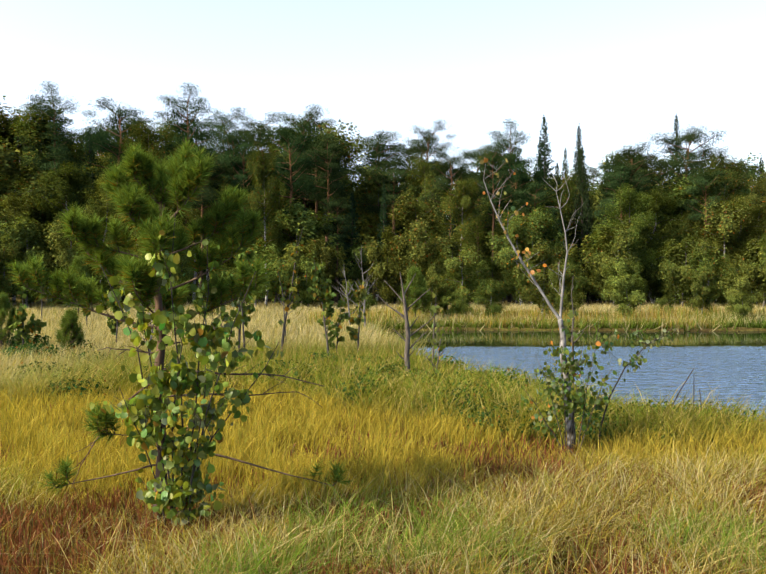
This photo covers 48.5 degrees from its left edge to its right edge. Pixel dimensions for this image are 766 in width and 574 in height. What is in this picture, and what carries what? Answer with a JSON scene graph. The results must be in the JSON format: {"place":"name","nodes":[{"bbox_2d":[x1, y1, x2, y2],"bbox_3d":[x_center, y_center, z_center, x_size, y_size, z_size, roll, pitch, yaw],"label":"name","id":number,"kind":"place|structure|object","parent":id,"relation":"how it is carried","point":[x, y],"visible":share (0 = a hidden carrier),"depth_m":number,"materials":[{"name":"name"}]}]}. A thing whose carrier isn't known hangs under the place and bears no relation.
{"place":"outdoors","nodes":[
{"label":"outdoors","id":0,"kind":"place"},
{"bbox_2d":[0,0,765,190],"label":"sky","id":1,"kind":"structure","parent":0,"point":[621,70],"materials":[{"name":"white"}]},
{"bbox_2d":[0,274,765,573],"bbox_3d":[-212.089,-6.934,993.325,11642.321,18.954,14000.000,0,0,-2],"label":"ground","id":2,"kind":"structure","parent":0,"point":[539,329],"depth_m":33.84,"materials":[{"name":"yellow plant"}]},
{"bbox_2d":[0,236,27,297],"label":"young birch tree","id":3,"kind":"object","parent":2,"relation":"on","point":[7,281],"visible":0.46,"depth_m":53.80,"materials":[{"name":"green plant"}]},
{"bbox_2d":[0,193,47,304],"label":"birch tree","id":4,"kind":"object","parent":2,"relation":"on","point":[14,207],"visible":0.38,"depth_m":60.93,"materials":[{"name":"green plant"}]},
{"bbox_2d":[0,174,52,305],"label":"understorey tree","id":5,"kind":"object","parent":2,"relation":"on","point":[19,191],"visible":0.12,"depth_m":63.79,"materials":[{"name":"green plant"}]},
{"bbox_2d":[0,211,63,307],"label":"young birch tree","id":6,"kind":"object","parent":2,"relation":"on","point":[19,228],"visible":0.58,"depth_m":54.92,"materials":[{"name":"green plant"}]},
{"bbox_2d":[0,96,80,199],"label":"young tree","id":7,"kind":"object","parent":2,"relation":"on","point":[5,166],"visible":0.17,"depth_m":68.41,"materials":[{"name":"green plant"}]},
{"bbox_2d":[0,105,89,226],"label":"birch tree","id":8,"kind":"object","parent":2,"relation":"on","point":[30,136],"visible":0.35,"depth_m":68.27,"materials":[{"name":"green plant"}]},
{"bbox_2d":[8,162,84,302],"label":"understorey tree","id":9,"kind":"object","parent":2,"relation":"on","point":[38,217],"visible":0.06,"depth_m":66.18,"materials":[{"name":"green plant"}]},
{"bbox_2d":[14,81,85,302],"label":"pine tree","id":10,"kind":"object","parent":2,"relation":"on","point":[55,149],"visible":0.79,"depth_m":67.84,"materials":[{"name":"green plant"}]},
{"bbox_2d":[37,151,90,303],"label":"pine tree","id":11,"kind":"object","parent":2,"relation":"on","point":[60,160],"visible":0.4,"depth_m":67.00,"materials":[{"name":"green plant"}]},
{"bbox_2d":[30,161,105,304],"bbox_3d":[-23.161,-3.822,62.669,5.862,11.292,5.218,0,0,-5],"label":"birch tree","id":12,"kind":"object","parent":2,"relation":"on","point":[65,180],"visible":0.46,"depth_m":62.72,"materials":[{"name":"green plant"}]},
{"bbox_2d":[43,213,97,304],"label":"young birch tree","id":13,"kind":"object","parent":2,"relation":"on","point":[65,257],"visible":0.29,"depth_m":54.66,"materials":[{"name":"green plant"}]},
{"bbox_2d":[74,170,132,296],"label":"birch tree","id":14,"kind":"object","parent":2,"relation":"on","point":[107,211],"visible":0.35,"depth_m":62.78,"materials":[{"name":"green plant"}]},
{"bbox_2d":[75,96,157,301],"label":"pine tree","id":15,"kind":"object","parent":2,"relation":"on","point":[119,114],"visible":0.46,"depth_m":72.07,"materials":[{"name":"green plant"}]},
{"bbox_2d":[116,115,180,231],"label":"birch tree","id":16,"kind":"object","parent":2,"relation":"on","point":[150,143],"visible":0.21,"depth_m":69.08,"materials":[{"name":"green plant"}]},
{"bbox_2d":[4,136,355,524],"bbox_3d":[-1.344,0.327,5.798,2.151,2.757,1.283,0,0,21],"label":"bog pine","id":17,"kind":"object","parent":2,"relation":"on","point":[178,180],"visible":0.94,"depth_m":5.70,"materials":[{"name":"green plant"}]},
{"bbox_2d":[165,242,195,304],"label":"young birch tree","id":18,"kind":"object","parent":2,"relation":"on","point":[188,275],"visible":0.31,"depth_m":59.33,"materials":[{"name":"green plant"}]},
{"bbox_2d":[89,212,283,533],"bbox_3d":[-1.255,0.604,5.503,1.182,2.152,0.713,0,0,-2],"label":"aspen sapling","id":19,"kind":"object","parent":2,"relation":"on","point":[173,493],"visible":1,"depth_m":5.43,"materials":[{"name":"green plant"}]},
{"bbox_2d":[152,82,222,296],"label":"pine tree","id":20,"kind":"object","parent":2,"relation":"on","point":[186,129],"visible":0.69,"depth_m":76.54,"materials":[{"name":"green plant"}]},
{"bbox_2d":[174,143,222,303],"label":"birch tree","id":21,"kind":"object","parent":2,"relation":"on","point":[188,213],"visible":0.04,"depth_m":66.18,"materials":[{"name":"green plant"}]},
{"bbox_2d":[182,162,231,300],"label":"birch tree","id":22,"kind":"object","parent":2,"relation":"on","point":[198,213],"visible":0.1,"depth_m":66.26,"materials":[{"name":"green plant"}]},
{"bbox_2d":[186,145,234,298],"bbox_3d":[-13.708,-4.505,64.797,4.421,12.516,5.700,0,0,24],"label":"pine tree","id":23,"kind":"object","parent":2,"relation":"on","point":[198,204],"visible":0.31,"depth_m":64.15,"materials":[{"name":"green plant"}]},
{"bbox_2d":[0,255,430,351],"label":"bog pines","id":24,"kind":"object","parent":2,"relation":"on","point":[417,288],"visible":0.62,"depth_m":18.39,"materials":[{"name":"green plant"}]},
{"bbox_2d":[197,106,254,175],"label":"pine tree","id":25,"kind":"object","parent":2,"relation":"on","point":[226,120],"visible":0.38,"depth_m":83.41,"materials":[{"name":"green plant"}]},
{"bbox_2d":[202,125,264,189],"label":"pine tree","id":26,"kind":"object","parent":2,"relation":"on","point":[228,141],"visible":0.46,"depth_m":75.38,"materials":[{"name":"green plant"}]},
{"bbox_2d":[218,142,271,303],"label":"pine tree","id":27,"kind":"object","parent":2,"relation":"on","point":[241,180],"visible":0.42,"depth_m":66.81,"materials":[{"name":"green plant"}]},
{"bbox_2d":[233,239,289,306],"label":"young birch tree","id":28,"kind":"object","parent":2,"relation":"on","point":[263,251],"visible":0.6,"depth_m":56.00,"materials":[{"name":"green plant"}]},
{"bbox_2d":[230,111,293,178],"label":"pine tree","id":29,"kind":"object","parent":2,"relation":"on","point":[261,126],"visible":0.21,"depth_m":88.66,"materials":[{"name":"green plant"}]},
{"bbox_2d":[241,140,286,305],"bbox_3d":[-8.892,-4.584,63.186,3.693,12.744,4.106,0,0,-14],"label":"birch tree","id":30,"kind":"object","parent":2,"relation":"on","point":[274,232],"visible":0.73,"depth_m":62.63,"materials":[{"name":"green plant"}]},
{"bbox_2d":[248,124,324,302],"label":"pine tree","id":31,"kind":"object","parent":2,"relation":"on","point":[281,168],"visible":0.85,"depth_m":67.61,"materials":[{"name":"green plant"}]},
{"bbox_2d":[265,238,319,304],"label":"young birch tree","id":32,"kind":"object","parent":2,"relation":"on","point":[311,252],"visible":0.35,"depth_m":60.83,"materials":[{"name":"green plant"}]},
{"bbox_2d":[9,228,586,387],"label":"saplings","id":33,"kind":"object","parent":2,"relation":"on","point":[32,325],"visible":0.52,"depth_m":17.28,"materials":[{"name":"green plant"}]},
{"bbox_2d":[258,198,343,301],"bbox_3d":[-6.139,-2.534,65.389,6.287,8.417,6.206,0,0,39],"label":"understorey tree","id":34,"kind":"object","parent":2,"relation":"on","point":[299,221],"visible":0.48,"depth_m":64.71,"materials":[{"name":"green plant"}]},
{"bbox_2d":[286,255,327,306],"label":"young birch tree","id":35,"kind":"object","parent":2,"relation":"on","point":[306,265],"visible":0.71,"depth_m":57.24,"materials":[{"name":"green plant"}]},
{"bbox_2d":[271,104,347,212],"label":"pine tree","id":36,"kind":"object","parent":2,"relation":"on","point":[293,120],"visible":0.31,"depth_m":77.20,"materials":[{"name":"green plant"}]},
{"bbox_2d":[283,131,348,302],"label":"pine tree","id":37,"kind":"object","parent":2,"relation":"on","point":[325,181],"visible":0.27,"depth_m":74.19,"materials":[{"name":"green plant"}]},
{"bbox_2d":[302,239,347,301],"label":"young birch tree","id":38,"kind":"object","parent":2,"relation":"on","point":[324,254],"visible":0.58,"depth_m":61.88,"materials":[{"name":"green plant"}]},
{"bbox_2d":[275,119,381,266],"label":"young tree","id":39,"kind":"object","parent":2,"relation":"on","point":[352,146],"visible":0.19,"depth_m":77.48,"materials":[{"name":"green plant"}]},
{"bbox_2d":[298,131,358,301],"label":"pine tree","id":40,"kind":"object","parent":2,"relation":"on","point":[330,167],"visible":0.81,"depth_m":71.51,"materials":[{"name":"green plant"}]},
{"bbox_2d":[320,215,351,303],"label":"pine tree","id":41,"kind":"object","parent":2,"relation":"on","point":[336,231],"visible":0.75,"depth_m":66.12,"materials":[{"name":"green plant"}]},
{"bbox_2d":[319,197,354,303],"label":"pine tree","id":42,"kind":"object","parent":2,"relation":"on","point":[337,206],"visible":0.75,"depth_m":66.93,"materials":[{"name":"green plant"}]},
{"bbox_2d":[322,211,381,282],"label":"young tree","id":43,"kind":"object","parent":2,"relation":"on","point":[364,242],"visible":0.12,"depth_m":76.84,"materials":[{"name":"green plant"}]},
{"bbox_2d":[338,190,366,303],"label":"tree","id":44,"kind":"object","parent":2,"relation":"on","point":[352,210],"visible":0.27,"depth_m":69.89,"materials":[{"name":"green plant"}]},
{"bbox_2d":[340,239,375,297],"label":"young birch tree","id":45,"kind":"object","parent":2,"relation":"on","point":[356,270],"visible":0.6,"depth_m":65.90,"materials":[{"name":"green plant"}]},
{"bbox_2d":[347,136,410,295],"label":"pine tree","id":46,"kind":"object","parent":2,"relation":"on","point":[389,154],"visible":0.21,"depth_m":84.78,"materials":[{"name":"green plant"}]},
{"bbox_2d":[345,129,413,293],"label":"pine tree","id":47,"kind":"object","parent":2,"relation":"on","point":[378,144],"visible":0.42,"depth_m":82.84,"materials":[{"name":"green plant"}]},
{"bbox_2d":[358,172,403,300],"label":"birch tree","id":48,"kind":"object","parent":2,"relation":"on","point":[376,218],"visible":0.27,"depth_m":77.53,"materials":[{"name":"green plant"}]},
{"bbox_2d":[373,182,389,303],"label":"spruce tree","id":49,"kind":"object","parent":2,"relation":"on","point":[383,216],"visible":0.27,"depth_m":67.81,"materials":[{"name":"green plant"}]},
{"bbox_2d":[0,331,765,449],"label":"low shrubs","id":50,"kind":"object","parent":2,"relation":"on","point":[36,337],"visible":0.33,"depth_m":11.44,"materials":[{"name":"green plant"}]},
{"bbox_2d":[0,401,765,573],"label":"grass","id":51,"kind":"structure","parent":2,"relation":"on","point":[8,566],"depth_m":5.50,"materials":[{"name":"plant"}]},
{"bbox_2d":[364,237,409,305],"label":"young birch tree","id":52,"kind":"object","parent":2,"relation":"on","point":[381,273],"visible":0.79,"depth_m":62.55,"materials":[{"name":"green plant"}]},
{"bbox_2d":[356,155,424,302],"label":"pine tree","id":53,"kind":"object","parent":2,"relation":"on","point":[391,197],"visible":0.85,"depth_m":73.50,"materials":[{"name":"green plant"}]},
{"bbox_2d":[380,189,451,284],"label":"young birch tree","id":54,"kind":"object","parent":2,"relation":"on","point":[418,234],"visible":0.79,"depth_m":59.98,"materials":[{"name":"green plant"}]},
{"bbox_2d":[401,151,453,245],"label":"birch tree","id":55,"kind":"object","parent":2,"relation":"on","point":[425,175],"visible":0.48,"depth_m":72.19,"materials":[{"name":"green plant"}]},
{"bbox_2d":[400,119,461,237],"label":"pine tree","id":56,"kind":"object","parent":2,"relation":"on","point":[418,148],"visible":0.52,"depth_m":77.63,"materials":[{"name":"green plant"}]},
{"bbox_2d":[417,273,449,315],"bbox_3d":[2.274,0.515,38.197,1.557,2.307,1.381,0,0,-15],"label":"bank shrub","id":57,"kind":"object","parent":2,"relation":"on","point":[431,283],"visible":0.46,"depth_m":37.96,"materials":[{"name":"green plant"}]},
{"bbox_2d":[420,147,471,257],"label":"pine tree","id":58,"kind":"object","parent":2,"relation":"on","point":[446,185],"visible":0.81,"depth_m":69.81,"materials":[{"name":"green plant"}]},
{"bbox_2d":[436,290,464,316],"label":"bank shrub","id":59,"kind":"object","parent":2,"relation":"on","point":[445,302],"visible":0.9,"depth_m":38.16,"materials":[{"name":"green plant"}]},
{"bbox_2d":[427,235,481,303],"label":"young birch tree","id":60,"kind":"object","parent":2,"relation":"on","point":[452,250],"visible":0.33,"depth_m":62.09,"materials":[{"name":"green plant"}]},
{"bbox_2d":[436,244,490,310],"bbox_3d":[3.608,-0.207,40.670,2.232,3.730,2.518,0,0,-40],"label":"bank shrub","id":61,"kind":"object","parent":2,"relation":"on","point":[462,289],"visible":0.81,"depth_m":40.48,"materials":[{"name":"green plant"}]},
{"bbox_2d":[435,177,492,261],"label":"birch tree","id":62,"kind":"object","parent":2,"relation":"on","point":[469,213],"visible":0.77,"depth_m":64.49,"materials":[{"name":"green plant"}]},
{"bbox_2d":[446,170,503,261],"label":"pine tree","id":63,"kind":"object","parent":2,"relation":"on","point":[487,224],"visible":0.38,"depth_m":73.54,"materials":[{"name":"green plant"}]},
{"bbox_2d":[472,277,505,319],"bbox_3d":[4.589,0.605,36.961,1.452,2.151,1.287,0,0,19],"label":"bank shrub","id":64,"kind":"object","parent":2,"relation":"on","point":[495,309],"visible":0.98,"depth_m":36.92,"materials":[{"name":"green plant"}]},
{"bbox_2d":[470,140,521,279],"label":"pine tree","id":65,"kind":"object","parent":2,"relation":"on","point":[495,158],"visible":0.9,"depth_m":71.23,"materials":[{"name":"green plant"}]},
{"bbox_2d":[480,119,539,302],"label":"pine tree","id":66,"kind":"object","parent":2,"relation":"on","point":[511,148],"visible":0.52,"depth_m":77.80,"materials":[{"name":"green plant"}]},
{"bbox_2d":[486,209,546,304],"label":"young birch tree","id":67,"kind":"object","parent":2,"relation":"on","point":[505,256],"visible":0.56,"depth_m":62.43,"materials":[{"name":"green plant"}]},
{"bbox_2d":[494,154,546,302],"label":"pine tree","id":68,"kind":"object","parent":2,"relation":"on","point":[520,164],"visible":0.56,"depth_m":74.66,"materials":[{"name":"green plant"}]},
{"bbox_2d":[484,182,575,258],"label":"understorey tree","id":69,"kind":"object","parent":2,"relation":"on","point":[567,220],"visible":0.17,"depth_m":75.05,"materials":[{"name":"green plant"}]},
{"bbox_2d":[501,203,566,304],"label":"young birch tree","id":70,"kind":"object","parent":2,"relation":"on","point":[539,223],"visible":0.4,"depth_m":62.44,"materials":[{"name":"green plant"}]},
{"bbox_2d":[479,157,589,454],"bbox_3d":[1.485,0.221,8.248,1.124,2.962,0.512,0,0,-2],"label":"bare tree","id":71,"kind":"object","parent":2,"relation":"on","point":[562,337],"visible":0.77,"depth_m":8.27,"materials":[{"name":"grey plant"}]},
{"bbox_2d":[511,178,565,304],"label":"pine tree","id":72,"kind":"object","parent":2,"relation":"on","point":[536,192],"visible":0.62,"depth_m":69.40,"materials":[{"name":"green plant"}]},
{"bbox_2d":[377,273,701,419],"bbox_3d":[1.785,0.718,11.467,0.767,1.927,5.659,0,0,-33],"label":"dead snag and sticks","id":73,"kind":"object","parent":2,"relation":"on","point":[408,347],"visible":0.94,"depth_m":13.49,"materials":[{"name":"grey wood"}]},
{"bbox_2d":[512,239,579,314],"bbox_3d":[7.180,-0.171,36.983,2.565,3.800,2.274,0,0,37],"label":"bank shrub","id":74,"kind":"object","parent":2,"relation":"on","point":[536,297],"visible":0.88,"depth_m":36.77,"materials":[{"name":"green plant"}]},
{"bbox_2d":[533,114,560,253],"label":"spruce tree","id":75,"kind":"object","parent":2,"relation":"on","point":[543,145],"visible":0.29,"depth_m":80.86,"materials":[{"name":"green plant"}]},
{"bbox_2d":[545,258,588,311],"bbox_3d":[8.442,0.165,40.353,1.864,3.114,2.102,0,0,-25],"label":"bank shrub","id":76,"kind":"object","parent":2,"relation":"on","point":[571,266],"visible":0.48,"depth_m":39.95,"materials":[{"name":"green plant"}]},
{"bbox_2d":[552,167,598,249],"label":"birch tree","id":77,"kind":"object","parent":2,"relation":"on","point":[565,195],"visible":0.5,"depth_m":78.35,"materials":[{"name":"green plant"}]},
{"bbox_2d":[568,146,594,303],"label":"spruce tree","id":78,"kind":"object","parent":2,"relation":"on","point":[581,207],"visible":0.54,"depth_m":75.65,"materials":[{"name":"green plant"}]},
{"bbox_2d":[577,191,596,304],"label":"spruce tree","id":79,"kind":"object","parent":2,"relation":"on","point":[589,217],"visible":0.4,"depth_m":71.24,"materials":[{"name":"green plant"}]},
{"bbox_2d":[576,235,610,305],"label":"understorey tree","id":80,"kind":"object","parent":2,"relation":"on","point":[587,245],"visible":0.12,"depth_m":68.43,"materials":[{"name":"green plant"}]},
{"bbox_2d":[520,309,675,455],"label":"birch shoots","id":81,"kind":"object","parent":2,"relation":"on","point":[574,396],"visible":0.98,"depth_m":8.16,"materials":[{"name":"green plant"}]},
{"bbox_2d":[578,217,645,305],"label":"young birch tree","id":82,"kind":"object","parent":2,"relation":"on","point":[606,240],"visible":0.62,"depth_m":61.08,"materials":[{"name":"green plant"}]},
{"bbox_2d":[580,216,652,295],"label":"understorey tree","id":83,"kind":"object","parent":2,"relation":"on","point":[603,256],"visible":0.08,"depth_m":66.04,"materials":[{"name":"green plant"}]},
{"bbox_2d":[587,161,650,221],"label":"pine tree","id":84,"kind":"object","parent":2,"relation":"on","point":[624,172],"visible":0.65,"depth_m":66.00,"materials":[{"name":"green plant"}]},
{"bbox_2d":[601,255,642,303],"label":"young birch tree","id":85,"kind":"object","parent":2,"relation":"on","point":[621,262],"visible":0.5,"depth_m":57.07,"materials":[{"name":"green plant"}]},
{"bbox_2d":[600,269,646,318],"bbox_3d":[10.561,0.481,37.326,1.980,2.540,1.954,0,0,18],"label":"bank shrub","id":86,"kind":"object","parent":2,"relation":"on","point":[622,281],"visible":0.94,"depth_m":37.10,"materials":[{"name":"green plant"}]},
{"bbox_2d":[589,182,660,306],"bbox_3d":[18.154,-2.900,62.754,5.107,9.431,5.265,0,0,44],"label":"birch tree","id":87,"kind":"object","parent":2,"relation":"on","point":[633,200],"visible":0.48,"depth_m":61.93,"materials":[{"name":"green plant"}]},
{"bbox_2d":[592,147,669,222],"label":"pine tree","id":88,"kind":"object","parent":2,"relation":"on","point":[645,161],"visible":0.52,"depth_m":68.78,"materials":[{"name":"green plant"}]},
{"bbox_2d":[601,140,662,209],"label":"pine tree","id":89,"kind":"object","parent":2,"relation":"on","point":[641,148],"visible":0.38,"depth_m":73.63,"materials":[{"name":"green plant"}]},
{"bbox_2d":[628,240,664,304],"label":"young birch tree","id":90,"kind":"object","parent":2,"relation":"on","point":[650,275],"visible":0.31,"depth_m":62.27,"materials":[{"name":"green plant"}]},
{"bbox_2d":[625,185,685,303],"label":"birch tree","id":91,"kind":"object","parent":2,"relation":"on","point":[656,208],"visible":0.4,"depth_m":64.89,"materials":[{"name":"green plant"}]},
{"bbox_2d":[648,159,681,213],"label":"pine tree","id":92,"kind":"object","parent":2,"relation":"on","point":[667,173],"visible":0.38,"depth_m":77.11,"materials":[{"name":"green plant"}]},
{"bbox_2d":[658,232,711,305],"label":"young birch tree","id":93,"kind":"object","parent":2,"relation":"on","point":[687,248],"visible":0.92,"depth_m":60.23,"materials":[{"name":"green plant"}]},
{"bbox_2d":[646,173,724,303],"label":"understorey tree","id":94,"kind":"object","parent":2,"relation":"on","point":[678,195],"visible":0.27,"depth_m":72.33,"materials":[{"name":"green plant"}]},
{"bbox_2d":[646,124,740,189],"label":"pine tree","id":95,"kind":"object","parent":2,"relation":"on","point":[690,139],"visible":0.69,"depth_m":78.72,"materials":[{"name":"green plant"}]},
{"bbox_2d":[673,142,731,199],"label":"pine tree","id":96,"kind":"object","parent":2,"relation":"on","point":[701,152],"visible":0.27,"depth_m":80.56,"materials":[{"name":"green plant"}]},
{"bbox_2d":[684,266,722,313],"bbox_3d":[15.144,0.334,39.977,1.804,2.673,1.600,0,0,3],"label":"bank shrub","id":97,"kind":"object","parent":2,"relation":"on","point":[700,279],"visible":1,"depth_m":39.72,"materials":[{"name":"green plant"}]},
{"bbox_2d":[676,168,732,251],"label":"pine tree","id":98,"kind":"object","parent":2,"relation":"on","point":[703,180],"visible":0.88,"depth_m":66.14,"materials":[{"name":"green plant"}]},
{"bbox_2d":[689,250,736,304],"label":"young birch tree","id":99,"kind":"object","parent":2,"relation":"on","point":[706,262],"visible":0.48,"depth_m":58.05,"materials":[{"name":"green plant"}]},
{"bbox_2d":[690,196,751,304],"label":"young birch tree","id":100,"kind":"object","parent":2,"relation":"on","point":[724,222],"visible":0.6,"depth_m":64.30,"materials":[{"name":"green plant"}]},
{"bbox_2d":[688,150,758,251],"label":"birch tree","id":101,"kind":"object","parent":2,"relation":"on","point":[734,173],"visible":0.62,"depth_m":71.37,"materials":[{"name":"green plant"}]},
{"bbox_2d":[699,195,765,288],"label":"birch tree","id":102,"kind":"object","parent":2,"relation":"on","point":[759,228],"visible":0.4,"depth_m":65.01,"materials":[{"name":"green plant"}]},
{"bbox_2d":[717,271,765,314],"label":"bank shrub","id":103,"kind":"object","parent":2,"relation":"on","point":[741,285],"visible":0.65,"depth_m":38.73,"materials":[{"name":"green plant"}]},
{"bbox_2d":[726,291,757,319],"bbox_3d":[15.191,0.906,36.207,1.152,1.497,1.166,0,0,-16],"label":"bank shrub","id":104,"kind":"object","parent":2,"relation":"on","point":[740,309],"visible":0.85,"depth_m":36.06,"materials":[{"name":"green plant"}]},
{"bbox_2d":[728,172,765,302],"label":"birch tree","id":105,"kind":"object","parent":2,"relation":"on","point":[758,188],"visible":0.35,"depth_m":67.72,"materials":[{"name":"green plant"}]},
{"bbox_2d":[737,237,765,306],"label":"young birch tree","id":106,"kind":"object","parent":2,"relation":"on","point":[753,262],"visible":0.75,"depth_m":62.56,"materials":[{"name":"green plant"}]},
{"bbox_2d":[384,331,765,420],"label":"pond water","id":107,"kind":"structure","parent":0,"point":[725,362],"depth_m":20.75,"materials":[{"name":"blue liquid"}]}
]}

